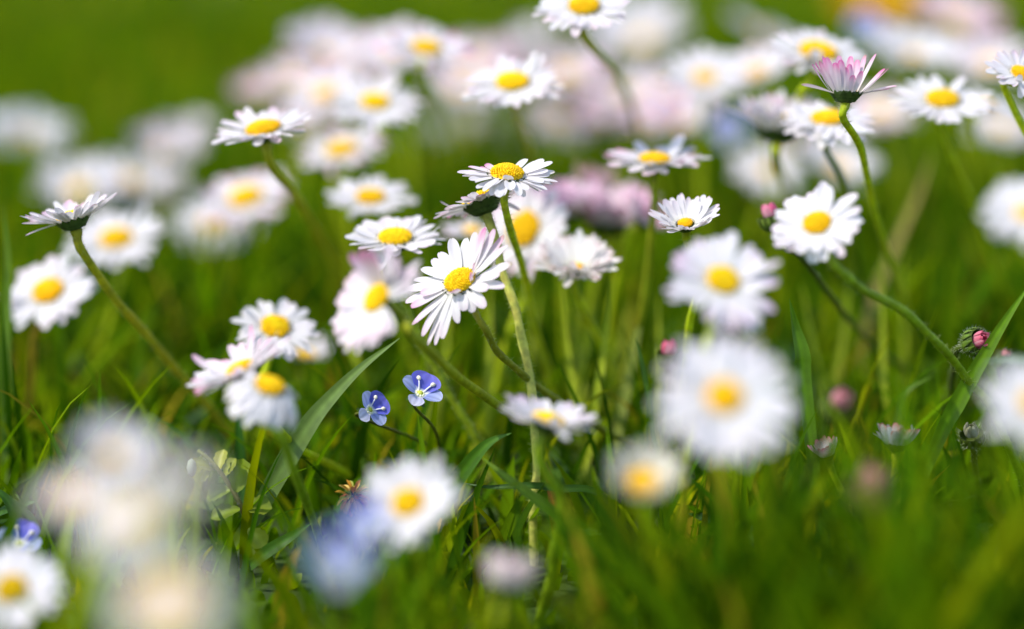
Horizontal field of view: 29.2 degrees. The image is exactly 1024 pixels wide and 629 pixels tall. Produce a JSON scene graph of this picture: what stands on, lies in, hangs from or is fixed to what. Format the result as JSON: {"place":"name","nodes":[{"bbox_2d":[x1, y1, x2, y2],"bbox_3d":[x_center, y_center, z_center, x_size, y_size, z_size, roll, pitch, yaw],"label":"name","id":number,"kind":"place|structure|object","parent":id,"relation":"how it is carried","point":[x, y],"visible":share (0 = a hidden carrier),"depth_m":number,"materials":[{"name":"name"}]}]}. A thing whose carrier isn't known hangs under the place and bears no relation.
{"place":"outdoors","nodes":[
{"label":"outdoors","id":0,"kind":"place"},
{"bbox_2d":[0,0,1023,628],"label":"ground","id":1,"kind":"structure","parent":0,"point":[267,588],"depth_m":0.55,"materials":[{"name":"plant"}]},
{"bbox_2d":[0,206,11,490],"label":"grass blade","id":2,"kind":"object","parent":1,"relation":"on","point":[6,303],"depth_m":0.56,"materials":[{"name":"plant"}]},
{"bbox_2d":[0,542,67,628],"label":"daisy","id":3,"kind":"object","parent":1,"relation":"on","point":[36,585],"visible":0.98,"depth_m":0.40,"materials":[{"name":"white plant"}]},
{"bbox_2d":[0,106,75,169],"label":"daisy","id":4,"kind":"object","parent":1,"relation":"on","point":[16,124],"visible":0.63,"depth_m":1.00,"materials":[{"name":"white plant"}]},
{"bbox_2d":[11,250,96,426],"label":"daisy","id":5,"kind":"object","parent":1,"relation":"on","point":[53,288],"visible":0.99,"depth_m":0.58,"materials":[{"name":"white plant"}]},
{"bbox_2d":[29,464,115,628],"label":"daisy","id":6,"kind":"object","parent":1,"relation":"on","point":[71,490],"visible":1,"depth_m":0.30,"materials":[{"name":"white plant"}]},
{"bbox_2d":[30,155,128,209],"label":"daisy","id":7,"kind":"object","parent":1,"relation":"on","point":[106,177],"visible":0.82,"depth_m":0.86,"materials":[{"name":"white plant"}]},
{"bbox_2d":[65,414,155,628],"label":"daisy","id":8,"kind":"object","parent":1,"relation":"on","point":[116,447],"visible":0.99,"depth_m":0.32,"materials":[{"name":"white plant"}]},
{"bbox_2d":[63,202,170,381],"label":"daisy","id":9,"kind":"object","parent":1,"relation":"on","point":[111,237],"visible":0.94,"depth_m":0.66,"materials":[{"name":"white plant"}]},
{"bbox_2d":[75,478,184,572],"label":"daisy","id":10,"kind":"object","parent":1,"relation":"on","point":[122,523],"visible":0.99,"depth_m":0.27,"materials":[{"name":"white plant"}]},
{"bbox_2d":[101,149,177,213],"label":"daisy","id":11,"kind":"object","parent":1,"relation":"on","point":[157,174],"visible":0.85,"depth_m":0.88,"materials":[{"name":"white plant"}]},
{"bbox_2d":[21,191,261,475],"bbox_3d":[-0.095,0.010,0.544,0.023,0.099,0.087,10,16,39],"label":"daisy","id":12,"kind":"object","parent":1,"relation":"on","point":[72,217],"visible":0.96,"depth_m":0.52,"materials":[{"name":"white plant"}]},
{"bbox_2d":[110,554,223,628],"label":"daisy","id":13,"kind":"object","parent":1,"relation":"on","point":[170,595],"visible":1,"depth_m":0.25,"materials":[{"name":"white plant"}]},
{"bbox_2d":[129,119,205,168],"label":"daisy","id":14,"kind":"object","parent":1,"relation":"on","point":[154,139],"visible":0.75,"depth_m":0.95,"materials":[{"name":"white plant"}]},
{"bbox_2d":[137,453,218,570],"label":"daisy","id":15,"kind":"object","parent":1,"relation":"on","point":[184,479],"visible":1,"depth_m":0.26,"materials":[{"name":"white plant"}]},
{"bbox_2d":[168,191,262,301],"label":"daisy","id":16,"kind":"object","parent":1,"relation":"on","point":[201,203],"visible":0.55,"depth_m":0.80,"materials":[{"name":"white plant"}]},
{"bbox_2d":[189,449,270,548],"bbox_3d":[-0.072,0.051,0.505,0.022,0.036,0.017,0,12,0],"label":"clover","id":17,"kind":"object","parent":1,"relation":"on","point":[236,471],"visible":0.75,"depth_m":0.50,"materials":[{"name":"green plant"}]},
{"bbox_2d":[200,168,297,361],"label":"daisy","id":18,"kind":"object","parent":1,"relation":"on","point":[241,198],"visible":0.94,"depth_m":0.69,"materials":[{"name":"white plant"}]},
{"bbox_2d":[230,71,282,207],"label":"daisy","id":19,"kind":"object","parent":1,"relation":"on","point":[253,88],"visible":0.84,"depth_m":0.98,"materials":[{"name":"white plant"}]},
{"bbox_2d":[186,325,358,480],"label":"daisy","id":20,"kind":"object","parent":1,"relation":"on","point":[218,373],"visible":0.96,"depth_m":0.47,"materials":[{"name":"white plant"}]},
{"bbox_2d":[225,371,321,540],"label":"daisy","id":21,"kind":"object","parent":1,"relation":"on","point":[265,401],"visible":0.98,"depth_m":0.44,"materials":[{"name":"white plant"}]},
{"bbox_2d":[231,298,319,512],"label":"daisy","id":22,"kind":"object","parent":1,"relation":"on","point":[267,322],"visible":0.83,"depth_m":0.55,"materials":[{"name":"white plant"}]},
{"bbox_2d":[211,106,345,291],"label":"daisy","id":23,"kind":"object","parent":1,"relation":"on","point":[264,130],"visible":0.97,"depth_m":0.54,"materials":[{"name":"white plant"}]},
{"bbox_2d":[258,56,325,178],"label":"daisy","id":24,"kind":"object","parent":1,"relation":"on","point":[291,71],"visible":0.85,"depth_m":0.95,"materials":[{"name":"white plant"}]},
{"bbox_2d":[233,338,399,552],"bbox_3d":[-0.052,0.035,0.504,0.048,0.060,0.003,0,12,0],"label":"grass blade","id":25,"kind":"object","parent":1,"relation":"on","point":[304,429],"depth_m":0.50,"materials":[{"name":"plant"}]},
{"bbox_2d":[280,16,357,218],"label":"daisy","id":26,"kind":"object","parent":1,"relation":"on","point":[326,41],"visible":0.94,"depth_m":0.86,"materials":[{"name":"white plant"}]},
{"bbox_2d":[281,67,363,254],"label":"daisy","id":27,"kind":"object","parent":1,"relation":"on","point":[319,88],"visible":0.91,"depth_m":0.76,"materials":[{"name":"white plant"}]},
{"bbox_2d":[309,527,368,628],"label":"speedwell","id":28,"kind":"object","parent":1,"relation":"on","point":[338,555],"visible":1,"depth_m":0.31,"materials":[{"name":"blue plant"}]},
{"bbox_2d":[293,126,386,277],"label":"daisy","id":29,"kind":"object","parent":1,"relation":"on","point":[346,150],"visible":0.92,"depth_m":0.68,"materials":[{"name":"white plant"}]},
{"bbox_2d":[319,28,389,214],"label":"daisy","id":30,"kind":"object","parent":1,"relation":"on","point":[345,59],"visible":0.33,"depth_m":0.84,"materials":[{"name":"white plant"}]},
{"bbox_2d":[345,498,399,628],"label":"speedwell","id":31,"kind":"object","parent":1,"relation":"on","point":[365,515],"visible":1,"depth_m":0.36,"materials":[{"name":"blue plant"}]},
{"bbox_2d":[328,71,427,214],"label":"daisy","id":32,"kind":"object","parent":1,"relation":"on","point":[375,105],"visible":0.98,"depth_m":0.63,"materials":[{"name":"white plant"}]},
{"bbox_2d":[325,176,432,406],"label":"daisy","id":33,"kind":"object","parent":1,"relation":"on","point":[371,196],"visible":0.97,"depth_m":0.60,"materials":[{"name":"white plant"}]},
{"bbox_2d":[351,19,432,260],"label":"daisy","id":34,"kind":"object","parent":1,"relation":"on","point":[374,57],"visible":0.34,"depth_m":0.79,"materials":[{"name":"white plant"}]},
{"bbox_2d":[355,391,435,457],"bbox_3d":[-0.026,0.036,0.537,0.009,0.050,0.081,4,13,16],"label":"speedwell","id":35,"kind":"object","parent":1,"relation":"on","point":[376,408],"visible":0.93,"depth_m":0.50,"materials":[{"name":"blue plant"}]},
{"bbox_2d":[364,455,464,605],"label":"daisy","id":36,"kind":"object","parent":1,"relation":"on","point":[416,499],"visible":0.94,"depth_m":0.40,"materials":[{"name":"white plant"}]},
{"bbox_2d":[403,370,443,473],"bbox_3d":[-0.023,0.036,0.531,0.010,0.054,0.064,0,12,0],"label":"speedwell","id":37,"kind":"object","parent":1,"relation":"on","point":[421,385],"visible":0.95,"depth_m":0.50,"materials":[{"name":"blue plant"}]},
{"bbox_2d":[373,23,476,162],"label":"daisy","id":38,"kind":"object","parent":1,"relation":"on","point":[423,49],"visible":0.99,"depth_m":0.64,"materials":[{"name":"white plant"}]},
{"bbox_2d":[345,215,527,516],"bbox_3d":[-0.020,0.019,0.529,0.049,0.087,0.026,5,13,20],"label":"daisy","id":39,"kind":"object","parent":1,"relation":"on","point":[398,235],"visible":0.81,"depth_m":0.53,"materials":[{"name":"white plant"}]},
{"bbox_2d":[378,433,510,576],"bbox_3d":[-0.018,0.049,0.498,0.035,0.041,0.008,0,12,0],"label":"grass blade","id":40,"kind":"object","parent":1,"relation":"on","point":[472,459],"depth_m":0.49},
{"bbox_2d":[421,68,486,183],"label":"daisy","id":41,"kind":"object","parent":1,"relation":"on","point":[450,87],"visible":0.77,"depth_m":1.00,"materials":[{"name":"white plant"}]},
{"bbox_2d":[331,245,595,464],"bbox_3d":[-0.005,0.018,0.516,0.024,0.097,0.157,5,13,22],"label":"daisy","id":42,"kind":"object","parent":1,"relation":"on","point":[366,304],"visible":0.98,"depth_m":0.45,"materials":[{"name":"white plant"}]},
{"bbox_2d":[434,37,517,148],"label":"daisy","id":43,"kind":"object","parent":1,"relation":"on","point":[488,53],"visible":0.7,"depth_m":1.08,"materials":[{"name":"white plant"}]},
{"bbox_2d":[440,217,511,401],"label":"daisy","id":44,"kind":"object","parent":1,"relation":"on","point":[467,229],"visible":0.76,"depth_m":0.60,"materials":[{"name":"white plant"}]},
{"bbox_2d":[480,289,491,494],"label":"grass blade","id":45,"kind":"object","parent":1,"relation":"on","point":[487,420],"depth_m":0.58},
{"bbox_2d":[434,189,542,565],"bbox_3d":[-0.004,0.014,0.519,0.034,0.101,0.026,6,14,25],"label":"daisy","id":46,"kind":"object","parent":1,"relation":"on","point":[484,205],"visible":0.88,"depth_m":0.51,"materials":[{"name":"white plant"}]},
{"bbox_2d":[458,159,557,407],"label":"daisy","id":47,"kind":"object","parent":1,"relation":"on","point":[505,178],"visible":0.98,"depth_m":0.50,"materials":[{"name":"white plant"}]},
{"bbox_2d":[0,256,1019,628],"bbox_3d":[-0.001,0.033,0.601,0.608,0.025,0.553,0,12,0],"label":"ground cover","id":48,"kind":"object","parent":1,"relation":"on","point":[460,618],"visible":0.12,"depth_m":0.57,"materials":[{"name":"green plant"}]},
{"bbox_2d":[485,551,537,628],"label":"daisy","id":49,"kind":"object","parent":1,"relation":"on","point":[513,573],"visible":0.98,"depth_m":0.37,"materials":[{"name":"white plant"}]},
{"bbox_2d":[461,52,563,161],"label":"daisy","id":50,"kind":"object","parent":1,"relation":"on","point":[511,83],"visible":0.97,"depth_m":0.57,"materials":[{"name":"white plant"}]},
{"bbox_2d":[405,227,636,448],"bbox_3d":[0.022,0.018,0.524,0.110,0.092,0.026,-9,15,-35],"label":"daisy","id":51,"kind":"object","parent":1,"relation":"on","point":[457,282],"visible":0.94,"depth_m":0.49,"materials":[{"name":"white plant"}]},
{"bbox_2d":[473,184,568,447],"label":"daisy","id":52,"kind":"object","parent":1,"relation":"on","point":[538,218],"visible":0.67,"depth_m":0.58,"materials":[{"name":"white plant"}]},
{"bbox_2d":[492,20,569,121],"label":"daisy","id":53,"kind":"object","parent":1,"relation":"on","point":[530,43],"visible":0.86,"depth_m":1.15,"materials":[{"name":"white plant"}]},
{"bbox_2d":[501,393,598,624],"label":"daisy","id":54,"kind":"object","parent":1,"relation":"on","point":[544,419],"visible":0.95,"depth_m":0.45,"materials":[{"name":"white plant"}]},
{"bbox_2d":[521,92,596,179],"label":"daisy","id":55,"kind":"object","parent":1,"relation":"on","point":[561,114],"visible":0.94,"depth_m":0.95,"materials":[{"name":"white plant"}]},
{"bbox_2d":[530,178,605,380],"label":"daisy","id":56,"kind":"object","parent":1,"relation":"on","point":[580,201],"visible":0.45,"depth_m":0.63,"materials":[{"name":"white plant"}]},
{"bbox_2d":[539,47,609,164],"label":"daisy","id":57,"kind":"object","parent":1,"relation":"on","point":[573,67],"visible":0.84,"depth_m":0.95,"materials":[{"name":"white plant"}]},
{"bbox_2d":[561,274,592,479],"bbox_3d":[0.018,0.020,0.560,0.005,0.070,0.038,-5,13,-21],"label":"grass blade","id":58,"kind":"object","parent":1,"relation":"on","point":[578,437],"depth_m":0.56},
{"bbox_2d":[570,296,586,455],"bbox_3d":[0.021,0.021,0.605,0.005,0.048,0.031,0,12,0],"label":"grass blade","id":59,"kind":"object","parent":1,"relation":"on","point":[578,360],"depth_m":0.61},
{"bbox_2d":[532,229,630,420],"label":"daisy","id":60,"kind":"object","parent":1,"relation":"on","point":[575,259],"visible":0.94,"depth_m":0.55,"materials":[{"name":"white plant"}]},
{"bbox_2d":[569,163,617,353],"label":"daisy","id":61,"kind":"object","parent":1,"relation":"on","point":[607,178],"visible":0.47,"depth_m":0.66,"materials":[{"name":"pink plant"}]},
{"bbox_2d":[575,275,612,493],"bbox_3d":[0.022,0.024,0.550,0.004,0.066,0.037,6,14,25],"label":"grass blade","id":62,"kind":"object","parent":1,"relation":"on","point":[595,406],"depth_m":0.55,"materials":[{"name":"plant"}]},
{"bbox_2d":[532,0,659,206],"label":"daisy","id":63,"kind":"object","parent":1,"relation":"on","point":[580,16],"visible":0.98,"depth_m":0.55,"materials":[{"name":"white plant"}]},
{"bbox_2d":[562,94,632,164],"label":"daisy","id":64,"kind":"object","parent":1,"relation":"on","point":[606,122],"visible":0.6,"depth_m":0.98,"materials":[{"name":"white plant"}]},
{"bbox_2d":[571,177,661,345],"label":"daisy","id":65,"kind":"object","parent":1,"relation":"on","point":[606,215],"visible":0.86,"depth_m":0.63,"materials":[{"name":"pink plant"}]},
{"bbox_2d":[604,326,640,493],"bbox_3d":[0.032,0.025,0.567,0.003,0.057,0.052,4,13,17],"label":"grass blade","id":66,"kind":"object","parent":1,"relation":"on","point":[625,390],"depth_m":0.57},
{"bbox_2d":[576,56,674,184],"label":"daisy","id":67,"kind":"object","parent":1,"relation":"on","point":[635,81],"visible":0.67,"depth_m":0.92,"materials":[{"name":"white plant"}]},
{"bbox_2d":[585,0,689,130],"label":"daisy","id":68,"kind":"object","parent":1,"relation":"on","point":[642,28],"visible":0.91,"depth_m":1.15,"materials":[{"name":"white plant"}]},
{"bbox_2d":[607,191,668,396],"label":"daisy","id":69,"kind":"object","parent":1,"relation":"on","point":[641,215],"visible":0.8,"depth_m":0.60,"materials":[{"name":"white plant"}]},
{"bbox_2d":[607,441,682,568],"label":"daisy","id":70,"kind":"object","parent":1,"relation":"on","point":[652,471],"visible":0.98,"depth_m":0.37,"materials":[{"name":"white plant"}]},
{"bbox_2d":[620,96,684,211],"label":"daisy","id":71,"kind":"object","parent":1,"relation":"on","point":[645,121],"visible":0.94,"depth_m":0.85,"materials":[{"name":"white plant"}]},
{"bbox_2d":[604,134,711,425],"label":"daisy","id":72,"kind":"object","parent":1,"relation":"on","point":[656,162],"visible":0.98,"depth_m":0.56,"materials":[{"name":"white plant"}]},
{"bbox_2d":[652,339,681,524],"bbox_3d":[0.036,0.040,0.476,0.011,0.069,0.008,-5,13,-20],"label":"daisy bud","id":73,"kind":"object","parent":1,"relation":"on","point":[668,354],"visible":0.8,"depth_m":0.47,"materials":[{"name":"pink plant"}]},
{"bbox_2d":[641,90,718,197],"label":"daisy","id":74,"kind":"object","parent":1,"relation":"on","point":[685,121],"visible":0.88,"depth_m":0.84,"materials":[{"name":"white plant"}]},
{"bbox_2d":[648,193,719,498],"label":"daisy","id":75,"kind":"object","parent":1,"relation":"on","point":[684,218],"visible":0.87,"depth_m":0.51,"materials":[{"name":"white plant"}]},
{"bbox_2d":[655,45,751,242],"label":"daisy","id":76,"kind":"object","parent":1,"relation":"on","point":[703,73],"visible":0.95,"depth_m":0.72,"materials":[{"name":"white plant"}]},
{"bbox_2d":[663,231,779,529],"bbox_3d":[0.047,0.030,0.447,0.025,0.101,0.048,2,13,8],"label":"daisy","id":77,"kind":"object","parent":1,"relation":"on","point":[722,280],"visible":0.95,"depth_m":0.42,"materials":[{"name":"white plant"}]},
{"bbox_2d":[652,331,794,565],"bbox_3d":[0.040,0.045,0.401,0.027,0.092,0.065,0,12,0],"label":"daisy","id":78,"kind":"object","parent":1,"relation":"on","point":[722,396],"visible":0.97,"depth_m":0.37,"materials":[{"name":"white plant"}]},
{"bbox_2d":[709,112,744,206],"bbox_3d":[0.098,-0.061,0.928,0.016,0.070,0.023,-7,14,-30],"label":"speedwell","id":79,"kind":"object","parent":1,"relation":"on","point":[725,125],"visible":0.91,"depth_m":0.92,"materials":[{"name":"blue plant"}]},
{"bbox_2d":[715,40,790,323],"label":"daisy","id":80,"kind":"object","parent":1,"relation":"on","point":[765,64],"visible":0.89,"depth_m":0.74,"materials":[{"name":"white plant"}]},
{"bbox_2d":[727,6,795,92],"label":"daisy","id":81,"kind":"object","parent":1,"relation":"on","point":[764,33],"visible":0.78,"depth_m":0.98,"materials":[{"name":"white plant"}]},
{"bbox_2d":[729,144,805,245],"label":"daisy","id":82,"kind":"object","parent":1,"relation":"on","point":[756,167],"visible":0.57,"depth_m":0.78,"materials":[{"name":"white plant"}]},
{"bbox_2d":[728,89,826,210],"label":"daisy","id":83,"kind":"object","parent":1,"relation":"on","point":[765,115],"visible":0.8,"depth_m":0.58,"materials":[{"name":"white plant"}]},
{"bbox_2d":[789,299,828,567],"bbox_3d":[0.076,0.032,0.502,0.011,0.070,0.019,0,12,0],"label":"grass blade","id":84,"kind":"object","parent":1,"relation":"on","point":[803,367],"depth_m":0.51,"materials":[{"name":"plant"}]},
{"bbox_2d":[767,27,868,184],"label":"daisy","id":85,"kind":"object","parent":1,"relation":"on","point":[812,46],"visible":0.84,"depth_m":0.58,"materials":[{"name":"white plant"}]},
{"bbox_2d":[779,101,874,310],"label":"daisy","id":86,"kind":"object","parent":1,"relation":"on","point":[820,123],"visible":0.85,"depth_m":0.56,"materials":[{"name":"white plant"}]},
{"bbox_2d":[804,387,857,487],"bbox_3d":[0.068,0.048,0.443,0.009,0.068,0.024,-7,14,-28],"label":"daisy bud","id":87,"kind":"object","parent":1,"relation":"on","point":[840,401],"visible":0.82,"depth_m":0.43,"materials":[{"name":"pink plant"}]},
{"bbox_2d":[801,140,880,280],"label":"daisy","id":88,"kind":"object","parent":1,"relation":"on","point":[846,157],"visible":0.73,"depth_m":0.80,"materials":[{"name":"white plant"}]},
{"bbox_2d":[755,201,945,395],"bbox_3d":[0.112,0.003,0.591,0.013,0.093,0.154,9,15,34],"label":"daisy bud","id":89,"kind":"object","parent":1,"relation":"on","point":[767,221],"visible":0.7,"depth_m":0.54,"materials":[{"name":"plant"}]},
{"bbox_2d":[848,10,884,203],"bbox_3d":[0.170,-0.091,0.961,0.017,0.115,0.018,-4,13,-19],"label":"speedwell","id":90,"kind":"object","parent":1,"relation":"on","point":[864,22],"visible":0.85,"depth_m":0.95,"materials":[{"name":"blue plant"}]},
{"bbox_2d":[801,54,933,400],"bbox_3d":[0.116,-0.014,0.573,0.022,0.134,0.160,6,14,24],"label":"daisy","id":91,"kind":"object","parent":1,"relation":"on","point":[842,81],"visible":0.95,"depth_m":0.50,"materials":[{"name":"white plant"}]},
{"bbox_2d":[843,460,894,628],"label":"daisy bud","id":92,"kind":"object","parent":1,"relation":"on","point":[857,483],"visible":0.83,"depth_m":0.38,"materials":[{"name":"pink plant"}]},
{"bbox_2d":[850,88,920,256],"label":"daisy","id":93,"kind":"object","parent":1,"relation":"on","point":[881,110],"visible":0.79,"depth_m":0.84,"materials":[{"name":"white plant"}]},
{"bbox_2d":[856,0,927,85],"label":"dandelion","id":94,"kind":"object","parent":1,"relation":"on","point":[890,9],"visible":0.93,"depth_m":1.39,"materials":[{"name":"plant"}]},
{"bbox_2d":[856,151,932,372],"bbox_3d":[0.132,-0.012,0.682,0.003,0.080,0.086,6,14,26],"label":"grass blade","id":95,"kind":"object","parent":1,"relation":"on","point":[876,286],"depth_m":0.68,"materials":[{"name":"plant"}]},
{"bbox_2d":[771,181,1023,490],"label":"daisy","id":96,"kind":"object","parent":1,"relation":"on","point":[815,226],"visible":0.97,"depth_m":0.46,"materials":[{"name":"white plant"}]},
{"bbox_2d":[870,21,968,234],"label":"daisy","id":97,"kind":"object","parent":1,"relation":"on","point":[911,47],"visible":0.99,"depth_m":0.82,"materials":[{"name":"white plant"}]},
{"bbox_2d":[886,75,1012,323],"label":"daisy","id":98,"kind":"object","parent":1,"relation":"on","point":[937,99],"visible":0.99,"depth_m":0.56,"materials":[{"name":"white plant"}]},
{"bbox_2d":[912,0,1007,150],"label":"daisy","id":99,"kind":"object","parent":1,"relation":"on","point":[954,16],"visible":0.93,"depth_m":1.02,"materials":[{"name":"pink plant"}]},
{"bbox_2d":[942,325,989,413],"bbox_3d":[0.127,0.021,0.571,0.010,0.067,0.143,2,13,8],"label":"daisy bud","id":100,"kind":"object","parent":1,"relation":"on","point":[973,339],"visible":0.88,"depth_m":0.50,"materials":[{"name":"green plant"}]},
{"bbox_2d":[957,421,986,508],"bbox_3d":[0.123,0.043,0.528,0.009,0.041,0.049,3,13,14],"label":"daisy bud","id":101,"kind":"object","parent":1,"relation":"on","point":[971,435],"visible":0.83,"depth_m":0.50,"materials":[{"name":"green plant"}]},
{"bbox_2d":[927,291,1023,473],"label":"grass blade","id":102,"kind":"object","parent":1,"relation":"on","point":[962,393],"depth_m":0.50,"materials":[{"name":"plant"}]},
{"bbox_2d":[944,36,1023,195],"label":"daisy","id":103,"kind":"object","parent":1,"relation":"on","point":[977,53],"visible":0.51,"depth_m":0.90,"materials":[{"name":"white plant"}]},
{"bbox_2d":[969,86,1018,194],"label":"daisy","id":104,"kind":"object","parent":1,"relation":"on","point":[999,111],"visible":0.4,"depth_m":0.65,"materials":[{"name":"white plant"}]},
{"bbox_2d":[965,106,1023,180],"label":"daisy","id":105,"kind":"object","parent":1,"relation":"on","point":[1000,130],"visible":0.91,"depth_m":0.86,"materials":[{"name":"white plant"}]},
{"bbox_2d":[978,178,1023,253],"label":"daisy","id":106,"kind":"object","parent":1,"relation":"on","point":[1007,202],"visible":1,"depth_m":0.39,"materials":[{"name":"white plant"}]},
{"bbox_2d":[980,360,1023,438],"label":"daisy","id":107,"kind":"object","parent":1,"relation":"on","point":[1007,401],"visible":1,"depth_m":0.36,"materials":[{"name":"white plant"}]},
{"bbox_2d":[985,49,1023,135],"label":"daisy","id":108,"kind":"object","parent":1,"relation":"on","point":[1010,72],"visible":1,"depth_m":0.52,"materials":[{"name":"white plant"}]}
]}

